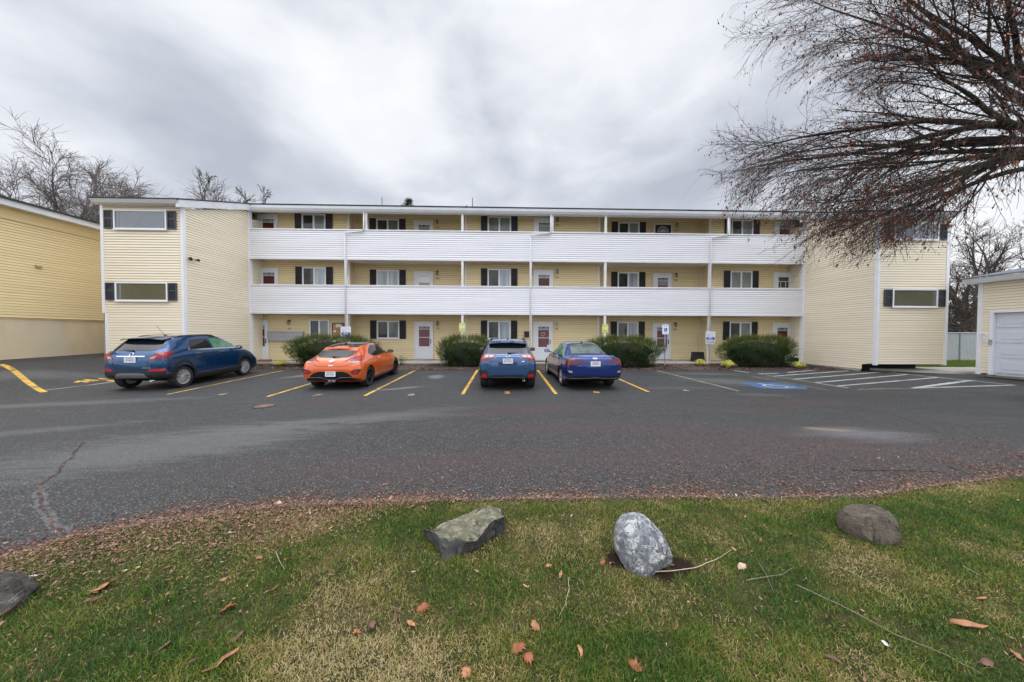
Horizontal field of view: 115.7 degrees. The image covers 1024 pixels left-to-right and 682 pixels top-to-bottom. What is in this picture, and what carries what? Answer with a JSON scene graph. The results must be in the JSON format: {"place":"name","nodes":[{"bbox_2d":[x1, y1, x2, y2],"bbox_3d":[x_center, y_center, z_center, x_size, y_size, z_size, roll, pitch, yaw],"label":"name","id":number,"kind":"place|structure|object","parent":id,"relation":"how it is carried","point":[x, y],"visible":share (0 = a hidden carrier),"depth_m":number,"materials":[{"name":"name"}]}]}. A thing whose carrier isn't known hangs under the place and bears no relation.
{"place":"outdoors","nodes":[
{"label":"outdoors","id":0,"kind":"place"},
{"bbox_2d":[0,353,1023,555],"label":"parking lot","id":1,"kind":"structure","parent":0,"point":[44,436],"depth_m":5.79,"materials":[{"name":"asphalt"}]},
{"bbox_2d":[0,364,47,392],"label":"parking line","id":2,"kind":"object","parent":1,"relation":"on","point":[21,376],"visible":1,"depth_m":10.03,"materials":[{"name":"yellow paint"}]},
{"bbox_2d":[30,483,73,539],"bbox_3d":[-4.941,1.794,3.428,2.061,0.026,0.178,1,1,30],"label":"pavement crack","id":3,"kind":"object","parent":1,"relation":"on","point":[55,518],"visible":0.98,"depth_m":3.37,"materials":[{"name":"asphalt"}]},
{"bbox_2d":[36,442,84,537],"bbox_3d":[-5.684,1.759,4.047,3.971,0.060,0.313,1,2,38],"label":"pavement crack","id":4,"kind":"object","parent":1,"relation":"on","point":[45,510],"visible":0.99,"depth_m":3.58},
{"bbox_2d":[104,330,256,387],"bbox_3d":[-11.379,0.436,11.527,2.190,1.946,4.154,0,3,-4],"label":"blue suv","id":5,"kind":"object","parent":1,"relation":"on","point":[178,360],"visible":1,"depth_m":10.07,"materials":[{"name":"paint"}]},
{"bbox_2d":[170,370,283,393],"bbox_3d":[-9.938,1.406,11.650,0.082,0.116,5.001,0,1,-3],"label":"parking line","id":6,"kind":"object","parent":1,"relation":"on","point":[225,382],"visible":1,"depth_m":11.10,"materials":[{"name":"yellow paint"}]},
{"bbox_2d":[252,404,275,408],"bbox_3d":[-6.071,1.589,7.891,0.480,0.029,0.480,0,1,-2],"label":"manhole cover","id":7,"kind":"object","parent":1,"relation":"on","point":[263,406],"visible":1,"depth_m":7.84,"materials":[{"name":"metal"}]},
{"bbox_2d":[303,342,398,385],"bbox_3d":[-5.602,0.706,11.876,2.150,1.423,4.246,0,3,-2],"label":"orange hatchback","id":8,"kind":"object","parent":1,"relation":"on","point":[364,363],"visible":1,"depth_m":10.13,"materials":[{"name":"paint"}]},
{"bbox_2d":[363,370,415,395],"bbox_3d":[-4.240,1.427,11.710,0.115,0.122,5.240,0,1,-2],"label":"parking line","id":9,"kind":"object","parent":1,"relation":"on","point":[385,385],"visible":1,"depth_m":10.48,"materials":[{"name":"yellow paint"}]},
{"bbox_2d":[461,370,477,393],"bbox_3d":[-1.499,1.427,11.961,0.111,0.123,5.270,0,1,-1],"label":"parking line","id":10,"kind":"object","parent":1,"relation":"on","point":[468,384],"visible":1,"depth_m":11.10,"materials":[{"name":"yellow paint"}]},
{"bbox_2d":[479,337,535,386],"bbox_3d":[-0.173,0.628,12.002,2.210,1.612,4.377,0,3,-1],"label":"blue crossover","id":11,"kind":"object","parent":1,"relation":"on","point":[507,359],"visible":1,"depth_m":9.90,"materials":[{"name":"paint"}]},
{"bbox_2d":[486,344,528,353],"bbox_3d":[-0.132,0.254,10.109,1.365,0.292,0.277,0,3,-1],"label":"rear window","id":12,"kind":"structure","parent":11,"relation":"in","point":[493,348],"depth_m":10.09,"materials":[{"name":"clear glass"}]},
{"bbox_2d":[537,370,556,393],"bbox_3d":[1.230,1.435,12.033,0.111,0.121,5.200,0,1,-1],"label":"parking line","id":13,"kind":"object","parent":1,"relation":"on","point":[548,384],"visible":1,"depth_m":11.17,"materials":[{"name":"yellow paint"}]},
{"bbox_2d":[544,341,620,385],"bbox_3d":[2.413,0.701,12.142,2.180,1.476,4.571,0,3,-4],"label":"blue sedan","id":14,"kind":"object","parent":1,"relation":"on","point":[566,362],"visible":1,"depth_m":10.02,"materials":[{"name":"paint"}]},
{"bbox_2d":[742,382,806,388],"bbox_3d":[8.906,1.517,10.928,1.675,0.030,1.291,0,1,-2],"label":"accessible bay symbol","id":15,"kind":"object","parent":1,"relation":"on","point":[775,383],"visible":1,"depth_m":10.79,"materials":[{"name":"blue paint"}]},
{"bbox_2d":[799,372,877,378],"bbox_3d":[13.701,1.426,13.396,6.388,0.050,0.112,0,1,-20],"label":"hatching line","id":16,"kind":"object","parent":1,"relation":"on","point":[836,375],"visible":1,"depth_m":13.33,"materials":[{"name":"white paint"}]},
{"bbox_2d":[813,374,906,382],"bbox_3d":[13.823,1.461,12.625,6.372,0.049,0.115,0,1,-20],"label":"hatching line","id":17,"kind":"object","parent":1,"relation":"on","point":[858,378],"visible":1,"depth_m":12.56,"materials":[{"name":"white paint"}]},
{"bbox_2d":[839,377,939,385],"bbox_3d":[14.058,1.494,11.917,6.457,0.046,0.116,0,1,-18],"label":"hatching line","id":18,"kind":"object","parent":1,"relation":"on","point":[887,381],"visible":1,"depth_m":11.88,"materials":[{"name":"white paint"}]},
{"bbox_2d":[853,469,943,472],"bbox_3d":[5.301,1.784,4.436,1.158,0.016,0.052,0,1,4],"label":"fallen stick","id":19,"kind":"object","parent":1,"relation":"on","point":[895,470],"visible":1,"depth_m":4.44,"materials":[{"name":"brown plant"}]},
{"bbox_2d":[870,367,975,373],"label":"verge kerb","id":20,"kind":"structure","parent":1,"relation":"on","point":[956,370],"depth_m":14.57,"materials":[{"name":"concrete"}]},
{"bbox_2d":[912,380,974,387],"bbox_3d":[15.407,1.520,11.443,4.511,0.039,0.185,0,1,-21],"label":"hatching line","id":21,"kind":"object","parent":1,"relation":"on","point":[943,383],"visible":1,"depth_m":11.39,"materials":[{"name":"white paint"}]},
{"bbox_2d":[920,385,1009,387],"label":"hatching line","id":22,"kind":"object","parent":1,"relation":"on","point":[964,386],"visible":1,"depth_m":10.92,"materials":[{"name":"white paint"}]},
{"bbox_2d":[0,476,1023,681],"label":"lawn","id":23,"kind":"structure","parent":0,"point":[678,562],"depth_m":2.33,"materials":[{"name":"plant"}]},
{"bbox_2d":[0,570,39,618],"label":"craggy boulder","id":24,"kind":"object","parent":23,"relation":"on","point":[17,589],"visible":0.91,"depth_m":2.25,"materials":[{"name":"stone"}]},
{"bbox_2d":[82,595,105,602],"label":"fallen leaf","id":25,"kind":"object","parent":23,"relation":"on","point":[91,599],"visible":0.99,"depth_m":2.26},
{"bbox_2d":[87,577,116,593],"bbox_3d":[-3.028,1.808,2.381,0.168,0.032,0.155,-21,-5,-25],"label":"fallen leaf","id":26,"kind":"object","parent":23,"relation":"on","point":[101,586],"visible":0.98,"depth_m":2.38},
{"bbox_2d":[202,647,239,671],"bbox_3d":[-1.667,1.833,1.846,0.052,0.032,0.171,-10,-4,38],"label":"fallen leaf","id":27,"kind":"object","parent":23,"relation":"on","point":[229,654],"visible":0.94,"depth_m":1.86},
{"bbox_2d":[227,630,243,643],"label":"fallen leaf","id":28,"kind":"object","parent":23,"relation":"on","point":[237,635],"visible":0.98,"depth_m":1.99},
{"bbox_2d":[368,620,376,629],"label":"fallen leaf","id":29,"kind":"object","parent":23,"relation":"on","point":[372,623],"visible":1,"depth_m":2.07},
{"bbox_2d":[416,602,430,613],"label":"fallen leaf","id":30,"kind":"object","parent":23,"relation":"on","point":[421,608],"visible":0.99,"depth_m":2.20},
{"bbox_2d":[423,505,505,559],"bbox_3d":[-0.351,1.746,3.044,0.856,0.296,0.577,-1,2,-39],"label":"slab boulder","id":31,"kind":"object","parent":23,"relation":"on","point":[474,530],"visible":0.84,"depth_m":2.87,"materials":[{"name":"stone"}]},
{"bbox_2d":[461,665,470,678],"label":"fallen leaf","id":32,"kind":"object","parent":23,"relation":"on","point":[466,671],"visible":1,"depth_m":1.79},
{"bbox_2d":[0,397,1023,681],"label":"leaf litter","id":33,"kind":"object","parent":23,"relation":"on","point":[280,517],"visible":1,"depth_m":3.31,"materials":[{"name":"plant"}]},
{"bbox_2d":[510,642,526,654],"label":"fallen leaf","id":34,"kind":"object","parent":23,"relation":"on","point":[520,645],"visible":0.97,"depth_m":1.93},
{"bbox_2d":[523,651,534,666],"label":"fallen leaf","id":35,"kind":"object","parent":23,"relation":"on","point":[528,656],"visible":0.96,"depth_m":1.86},
{"bbox_2d":[530,620,539,631],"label":"fallen leaf","id":36,"kind":"object","parent":23,"relation":"on","point":[534,624],"visible":0.98,"depth_m":2.07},
{"bbox_2d":[628,656,642,671],"bbox_3d":[0.702,1.841,1.829,0.079,0.039,0.077,0,1,10],"label":"fallen leaf","id":37,"kind":"object","parent":23,"relation":"on","point":[636,664],"visible":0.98,"depth_m":1.84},
{"bbox_2d":[614,512,672,576],"bbox_3d":[1.092,1.738,2.714,0.451,0.521,0.432,0,1,-2],"label":"egg boulder","id":38,"kind":"object","parent":23,"relation":"on","point":[641,546],"visible":0.8,"depth_m":2.58,"materials":[{"name":"stone"}]},
{"bbox_2d":[655,550,730,571],"bbox_3d":[1.488,1.816,2.629,0.901,0.011,0.086,0,1,-16],"label":"fallen stick","id":39,"kind":"object","parent":23,"relation":"on","point":[689,568],"visible":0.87,"depth_m":2.57,"materials":[{"name":"wood"}]},
{"bbox_2d":[737,562,746,570],"bbox_3d":[1.854,1.818,2.599,0.100,0.033,0.062,-16,8,-20],"label":"mushroom","id":40,"kind":"object","parent":23,"relation":"on","point":[740,566],"visible":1,"depth_m":2.59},
{"bbox_2d":[823,654,842,664],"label":"fallen leaf","id":41,"kind":"object","parent":23,"relation":"on","point":[830,656],"visible":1,"depth_m":1.88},
{"bbox_2d":[836,504,901,546],"bbox_3d":[3.356,1.767,3.071,0.393,0.385,0.414,1,1,25],"label":"round boulder","id":42,"kind":"object","parent":23,"relation":"on","point":[872,524],"visible":0.83,"depth_m":2.94,"materials":[{"name":"stone"}]},
{"bbox_2d":[796,584,982,674],"bbox_3d":[2.373,1.843,2.099,0.038,0.024,0.793,-1,2,-39],"label":"fallen stick","id":43,"kind":"object","parent":23,"relation":"on","point":[883,627],"visible":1,"depth_m":2.07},
{"bbox_2d":[949,619,988,627],"bbox_3d":[2.961,1.836,2.093,0.191,0.035,0.052,-18,-11,21],"label":"fallen leaf","id":44,"kind":"object","parent":23,"relation":"on","point":[964,622],"visible":0.98,"depth_m":2.09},
{"bbox_2d":[978,657,994,669],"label":"fallen leaf","id":45,"kind":"object","parent":23,"relation":"on","point":[986,662],"visible":1,"depth_m":1.85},
{"bbox_2d":[0,0,1023,303],"label":"sky","id":46,"kind":"structure","parent":0,"point":[493,103],"materials":[{"name":"grey"}]},
{"bbox_2d":[257,360,805,363],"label":"front walk","id":47,"kind":"structure","parent":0,"point":[438,362],"depth_m":17.30,"materials":[{"name":"concrete"}]},
{"bbox_2d":[251,363,847,369],"bbox_3d":[1.204,1.241,15.820,29.300,0.090,2.400,0,1,-2],"label":"planting bed","id":48,"kind":"object","parent":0,"point":[542,367],"visible":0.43,"depth_m":15.46,"materials":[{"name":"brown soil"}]},
{"bbox_2d":[274,360,285,365],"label":"grass tuft","id":49,"kind":"object","parent":48,"relation":"on","point":[279,362],"visible":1,"depth_m":15.69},
{"bbox_2d":[280,331,383,366],"bbox_3d":[-8.790,0.390,15.820,4.670,1.760,1.902,0,1,-2],"label":"yew bush","id":50,"kind":"object","parent":48,"relation":"on","point":[308,350],"visible":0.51,"depth_m":15.36,"materials":[{"name":"plant"}]},
{"bbox_2d":[433,331,488,366],"bbox_3d":[-2.291,0.398,16.054,3.101,1.762,1.893,0,1,-2],"label":"yew bush","id":51,"kind":"object","parent":48,"relation":"on","point":[467,352],"visible":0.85,"depth_m":15.61,"materials":[{"name":"plant"}]},
{"bbox_2d":[586,333,666,367],"bbox_3d":[5.568,0.430,16.036,4.223,1.777,1.928,0,1,-2],"label":"yew bush","id":52,"kind":"object","parent":48,"relation":"on","point":[636,352],"visible":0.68,"depth_m":15.58,"materials":[{"name":"plant"}]},
{"bbox_2d":[662,324,668,365],"bbox_3d":[7.813,0.234,16.430,0.340,2.170,0.083,0,1,-2],"label":"accessible parking sign","id":53,"kind":"object","parent":48,"relation":"on","point":[665,329],"visible":0.99,"depth_m":16.39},
{"bbox_2d":[693,359,706,365],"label":"grass tuft","id":54,"kind":"object","parent":48,"relation":"on","point":[699,362],"visible":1,"depth_m":16.47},
{"bbox_2d":[720,360,736,367],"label":"grass tuft","id":55,"kind":"object","parent":48,"relation":"on","point":[727,363],"visible":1,"depth_m":15.58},
{"bbox_2d":[713,332,801,366],"bbox_3d":[12.433,0.438,16.384,4.307,1.817,2.026,0,1,-2],"label":"yew bush","id":56,"kind":"object","parent":48,"relation":"on","point":[766,352],"visible":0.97,"depth_m":15.94,"materials":[{"name":"plant"}]},
{"bbox_2d":[788,361,806,367],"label":"grass tuft","id":57,"kind":"object","parent":48,"relation":"on","point":[797,364],"visible":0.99,"depth_m":15.71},
{"bbox_2d":[690,352,704,361],"bbox_3d":[10.340,0.878,17.939,0.600,0.540,0.400,0,1,-2],"label":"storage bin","id":58,"kind":"object","parent":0,"point":[695,356],"visible":0.79,"depth_m":17.76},
{"bbox_2d":[959,268,1023,379],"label":"garage building","id":59,"kind":"structure","parent":0,"point":[1000,322],"depth_m":12.64,"materials":[{"name":"plastic"}]},
{"bbox_2d":[979,333,987,341],"bbox_3d":[19.118,-0.142,13.059,0.010,0.380,0.250,0,1,-2],"label":"warning sign","id":60,"kind":"object","parent":59,"relation":"attached to","point":[984,337],"visible":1,"depth_m":13.02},
{"bbox_2d":[995,312,1023,377],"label":"garage door","id":61,"kind":"structure","parent":59,"relation":"in","point":[1009,348],"depth_m":12.44,"materials":[{"name":"metal"}]},
{"bbox_3d":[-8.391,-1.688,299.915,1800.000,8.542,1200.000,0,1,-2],"label":"ground","id":62,"kind":"structure","parent":0,"visible":0},
{"bbox_2d":[0,195,104,359],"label":"side building","id":63,"kind":"structure","parent":62,"relation":"on","point":[50,287],"depth_m":13.49,"materials":[{"name":"beige"}]},
{"bbox_2d":[0,107,137,221],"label":"bare tree","id":64,"kind":"object","parent":62,"relation":"on","point":[52,196],"visible":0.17,"depth_m":24.15,"materials":[{"name":"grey plant"}]},
{"bbox_2d":[28,161,173,221],"bbox_3d":[-31.945,-7.427,27.695,17.832,14.164,12.459,1,1,19],"label":"bare tree","id":65,"kind":"object","parent":62,"relation":"on","point":[129,190],"visible":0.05,"depth_m":22.56,"materials":[{"name":"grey plant"}]},
{"bbox_2d":[88,171,235,219],"bbox_3d":[-26.876,-7.269,29.209,15.693,14.256,13.510,0,1,-2],"label":"bare tree","id":66,"kind":"object","parent":62,"relation":"on","point":[210,195],"visible":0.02,"depth_m":25.25,"materials":[{"name":"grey plant"}]},
{"bbox_2d":[194,167,273,209],"bbox_3d":[-28.315,-7.859,32.646,11.673,16.587,5.567,1,2,45],"label":"bare tree","id":67,"kind":"object","parent":62,"relation":"on","point":[238,190],"visible":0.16,"depth_m":30.18,"materials":[{"name":"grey plant"}]},
{"bbox_2d":[403,197,413,205],"bbox_3d":[-11.302,-7.485,35.375,12.073,16.719,10.892,0,1,-2],"label":"conifer","id":68,"kind":"object","parent":62,"relation":"on","point":[408,201],"visible":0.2,"depth_m":35.23,"materials":[{"name":"green plant"}]},
{"bbox_2d":[87,197,961,370],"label":"apartment building","id":69,"kind":"structure","parent":62,"relation":"on","point":[246,276],"depth_m":17.09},
{"bbox_2d":[112,209,167,229],"bbox_3d":[-15.169,-4.934,13.127,2.140,0.820,0.065,0,1,-2],"label":"window","id":70,"kind":"structure","parent":69,"relation":"in","point":[123,219],"depth_m":13.13,"materials":[{"name":"glass"}]},
{"bbox_2d":[114,282,167,301],"bbox_3d":[-15.184,-2.010,13.189,2.130,0.810,0.065,0,1,-2],"label":"window","id":71,"kind":"structure","parent":69,"relation":"in","point":[124,291],"depth_m":13.19,"materials":[{"name":"glass"}]},
{"bbox_2d":[262,321,268,358],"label":"door","id":72,"kind":"structure","parent":69,"relation":"in","point":[265,324],"depth_m":17.67,"materials":[{"name":"white metal"}]},
{"bbox_2d":[257,214,277,227],"bbox_3d":[-13.330,-5.822,17.559,1.080,2.140,0.075,0,1,-2],"label":"door","id":73,"kind":"structure","parent":69,"relation":"in","point":[267,220],"depth_m":17.54,"materials":[{"name":"white metal"}]},
{"bbox_2d":[261,268,278,283],"bbox_3d":[-13.340,-2.928,17.620,1.080,2.140,0.075,0,1,-2],"label":"door","id":74,"kind":"structure","parent":69,"relation":"in","point":[269,275],"depth_m":17.61,"materials":[{"name":"white metal"}]},
{"bbox_2d":[266,331,304,340],"bbox_3d":[-12.398,-0.270,17.639,1.920,0.500,0.200,0,1,-2],"label":"mailbox cluster","id":75,"kind":"object","parent":69,"relation":"attached to","point":[278,336],"visible":0.88,"depth_m":17.56,"materials":[{"name":"metal"}]},
{"bbox_2d":[301,214,325,228],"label":"window","id":76,"kind":"structure","parent":69,"relation":"in","point":[309,221],"depth_m":17.62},
{"bbox_2d":[302,267,325,284],"bbox_3d":[-10.869,-3.526,17.682,1.320,1.070,0.065,0,1,-2],"label":"window","id":77,"kind":"structure","parent":69,"relation":"in","point":[310,275],"depth_m":17.68,"materials":[{"name":"glass"}]},
{"bbox_2d":[309,319,329,340],"bbox_3d":[-10.629,-0.601,17.751,1.140,1.170,0.065,0,1,-2],"label":"window","id":78,"kind":"structure","parent":69,"relation":"in","point":[320,326],"depth_m":17.75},
{"bbox_2d":[332,323,344,337],"bbox_3d":[-9.600,-0.593,17.790,0.660,0.820,0.040,0,1,-2],"label":"notice board","id":79,"kind":"object","parent":69,"relation":"attached to","point":[336,328],"visible":0.71,"depth_m":17.79,"materials":[{"name":"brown wood"}]},
{"bbox_2d":[341,327,350,338],"bbox_3d":[-8.693,-0.420,16.834,0.520,0.660,0.008,0,1,-2],"label":"tow warning sign","id":80,"kind":"object","parent":69,"relation":"attached to","point":[346,330],"visible":0.65,"depth_m":16.83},
{"bbox_2d":[376,219,398,229],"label":"window","id":81,"kind":"structure","parent":69,"relation":"in","point":[381,224],"depth_m":18.35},
{"bbox_2d":[376,270,398,284],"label":"window","id":82,"kind":"structure","parent":69,"relation":"in","point":[383,277],"depth_m":18.41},
{"bbox_2d":[377,321,399,338],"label":"window","id":83,"kind":"structure","parent":69,"relation":"in","point":[385,329],"depth_m":18.47,"materials":[{"name":"glass"}]},
{"bbox_2d":[414,220,432,229],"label":"door","id":84,"kind":"structure","parent":69,"relation":"in","point":[418,224],"depth_m":18.37,"materials":[{"name":"metal"}]},
{"bbox_2d":[414,271,432,284],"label":"door","id":85,"kind":"structure","parent":69,"relation":"in","point":[420,277],"depth_m":18.44,"materials":[{"name":"white metal"}]},
{"bbox_2d":[414,322,432,358],"bbox_3d":[-5.080,-0.023,18.529,1.080,2.140,0.085,0,1,-2],"label":"door","id":86,"kind":"structure","parent":69,"relation":"in","point":[423,331],"depth_m":18.53,"materials":[{"name":"white metal"}]},
{"bbox_2d":[459,323,464,331],"bbox_3d":[-2.647,-0.729,17.087,0.330,0.450,0.006,0,1,-2],"label":"parking notice","id":87,"kind":"object","parent":69,"relation":"attached to","point":[461,327],"visible":1,"depth_m":17.09,"materials":[{"name":"yellow"}]},
{"bbox_2d":[487,321,510,339],"bbox_3d":[-0.723,-0.602,18.028,1.340,1.070,0.065,0,1,-2],"label":"window","id":88,"kind":"structure","parent":69,"relation":"in","point":[495,329],"depth_m":18.03,"materials":[{"name":"glass"}]},
{"bbox_2d":[488,216,510,230],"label":"window","id":89,"kind":"structure","parent":69,"relation":"in","point":[495,223],"depth_m":17.90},
{"bbox_2d":[488,269,510,285],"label":"window","id":90,"kind":"structure","parent":69,"relation":"in","point":[496,277],"depth_m":17.97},
{"bbox_2d":[534,218,549,231],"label":"door","id":91,"kind":"structure","parent":69,"relation":"in","point":[540,224],"depth_m":17.95,"materials":[{"name":"wood"}]},
{"bbox_2d":[533,322,552,359],"bbox_3d":[1.744,0.010,18.100,1.080,2.140,0.085,0,1,-2],"label":"door","id":92,"kind":"structure","parent":69,"relation":"in","point":[542,331],"depth_m":18.09,"materials":[{"name":"wood"}]},
{"bbox_2d":[534,270,552,285],"bbox_3d":[1.754,-2.884,18.043,1.080,2.140,0.075,0,1,-2],"label":"door","id":93,"kind":"structure","parent":69,"relation":"in","point":[541,277],"depth_m":18.02,"materials":[{"name":"white metal"}]},
{"bbox_2d":[602,324,607,332],"bbox_3d":[5.010,-0.672,17.302,0.330,0.450,0.006,0,1,-2],"label":"parking notice","id":94,"kind":"object","parent":69,"relation":"attached to","point":[604,328],"visible":1,"depth_m":17.30,"materials":[{"name":"yellow"}]},
{"bbox_2d":[617,272,638,286],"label":"window","id":95,"kind":"structure","parent":69,"relation":"in","point":[625,279],"depth_m":18.80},
{"bbox_2d":[617,322,638,339],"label":"window","id":96,"kind":"structure","parent":69,"relation":"in","point":[625,328],"depth_m":18.86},
{"bbox_2d":[618,222,639,232],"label":"window","id":97,"kind":"structure","parent":69,"relation":"in","point":[623,227],"depth_m":18.73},
{"bbox_2d":[652,323,670,358],"bbox_3d":[8.784,0.017,18.917,1.080,2.140,0.085,0,1,-2],"label":"door","id":98,"kind":"structure","parent":69,"relation":"in","point":[656,327],"depth_m":18.91,"materials":[{"name":"white metal"}]},
{"bbox_2d":[653,223,671,232],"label":"door","id":99,"kind":"structure","parent":69,"relation":"in","point":[658,227],"depth_m":18.77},
{"bbox_2d":[653,273,671,286],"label":"door","id":100,"kind":"structure","parent":69,"relation":"in","point":[659,279],"depth_m":18.83,"materials":[{"name":"wood"}]},
{"bbox_2d":[706,331,714,343],"bbox_3d":[10.718,-0.183,17.381,0.520,0.660,0.008,0,1,-2],"label":"tow warning sign","id":101,"kind":"object","parent":69,"relation":"attached to","point":[710,337],"visible":1,"depth_m":17.38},
{"bbox_2d":[729,322,751,338],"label":"window","id":102,"kind":"structure","parent":69,"relation":"in","point":[735,327],"depth_m":18.41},
{"bbox_2d":[730,271,752,287],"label":"window","id":103,"kind":"structure","parent":69,"relation":"in","point":[738,279],"depth_m":18.35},
{"bbox_2d":[731,219,753,233],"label":"window","id":104,"kind":"structure","parent":69,"relation":"in","point":[736,228],"depth_m":18.29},
{"bbox_2d":[772,323,789,359],"bbox_3d":[15.489,0.050,18.484,1.080,2.140,0.085,0,1,-2],"label":"door","id":105,"kind":"structure","parent":69,"relation":"in","point":[782,328],"depth_m":18.47,"materials":[{"name":"white metal"}]},
{"bbox_2d":[773,272,790,287],"bbox_3d":[15.499,-2.845,18.428,1.080,2.140,0.075,0,1,-2],"label":"door","id":106,"kind":"structure","parent":69,"relation":"in","point":[780,279],"depth_m":18.41,"materials":[{"name":"white metal"}]},
{"bbox_2d":[774,221,793,234],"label":"door","id":107,"kind":"structure","parent":69,"relation":"in","point":[776,226],"depth_m":18.34,"materials":[{"name":"white metal"}]},
{"bbox_2d":[891,289,938,307],"bbox_3d":[17.673,-1.865,14.110,2.090,0.830,0.065,0,1,-2],"label":"window","id":108,"kind":"structure","parent":69,"relation":"in","point":[902,298],"depth_m":14.11,"materials":[{"name":"glass"}]},
{"bbox_2d":[895,222,939,240],"bbox_3d":[17.668,-4.774,14.047,2.060,0.790,0.065,0,1,-2],"label":"window","id":109,"kind":"structure","parent":69,"relation":"in","point":[929,236],"depth_m":14.06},
{"bbox_2d":[684,0,1023,281],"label":"tree","id":110,"kind":"object","parent":62,"relation":"on","point":[977,67],"visible":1,"depth_m":8.61,"materials":[{"name":"brown plant"}]},
{"bbox_2d":[947,332,976,360],"bbox_3d":[25.886,0.429,18.709,4.408,1.866,0.081,0,1,-2],"label":"chain link fence","id":111,"kind":"object","parent":62,"relation":"on","point":[959,352],"visible":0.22,"depth_m":18.74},
{"bbox_2d":[948,230,1023,354],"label":"bare tree","id":112,"kind":"object","parent":62,"relation":"on","point":[963,314],"visible":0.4,"depth_m":23.13,"materials":[{"name":"brown plant"}]},
{"bbox_2d":[949,217,1023,308],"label":"bare tree","id":113,"kind":"object","parent":62,"relation":"on","point":[972,250],"visible":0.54,"depth_m":29.77,"materials":[{"name":"brown plant"}]},
{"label":"verge grass","id":114,"kind":"structure","parent":0,"visible":0},
{"bbox_2d":[916,359,975,366],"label":"verge blades","id":115,"kind":"object","parent":114,"relation":"on","point":[955,363],"visible":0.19,"depth_m":16.40,"materials":[{"name":"green plant"}]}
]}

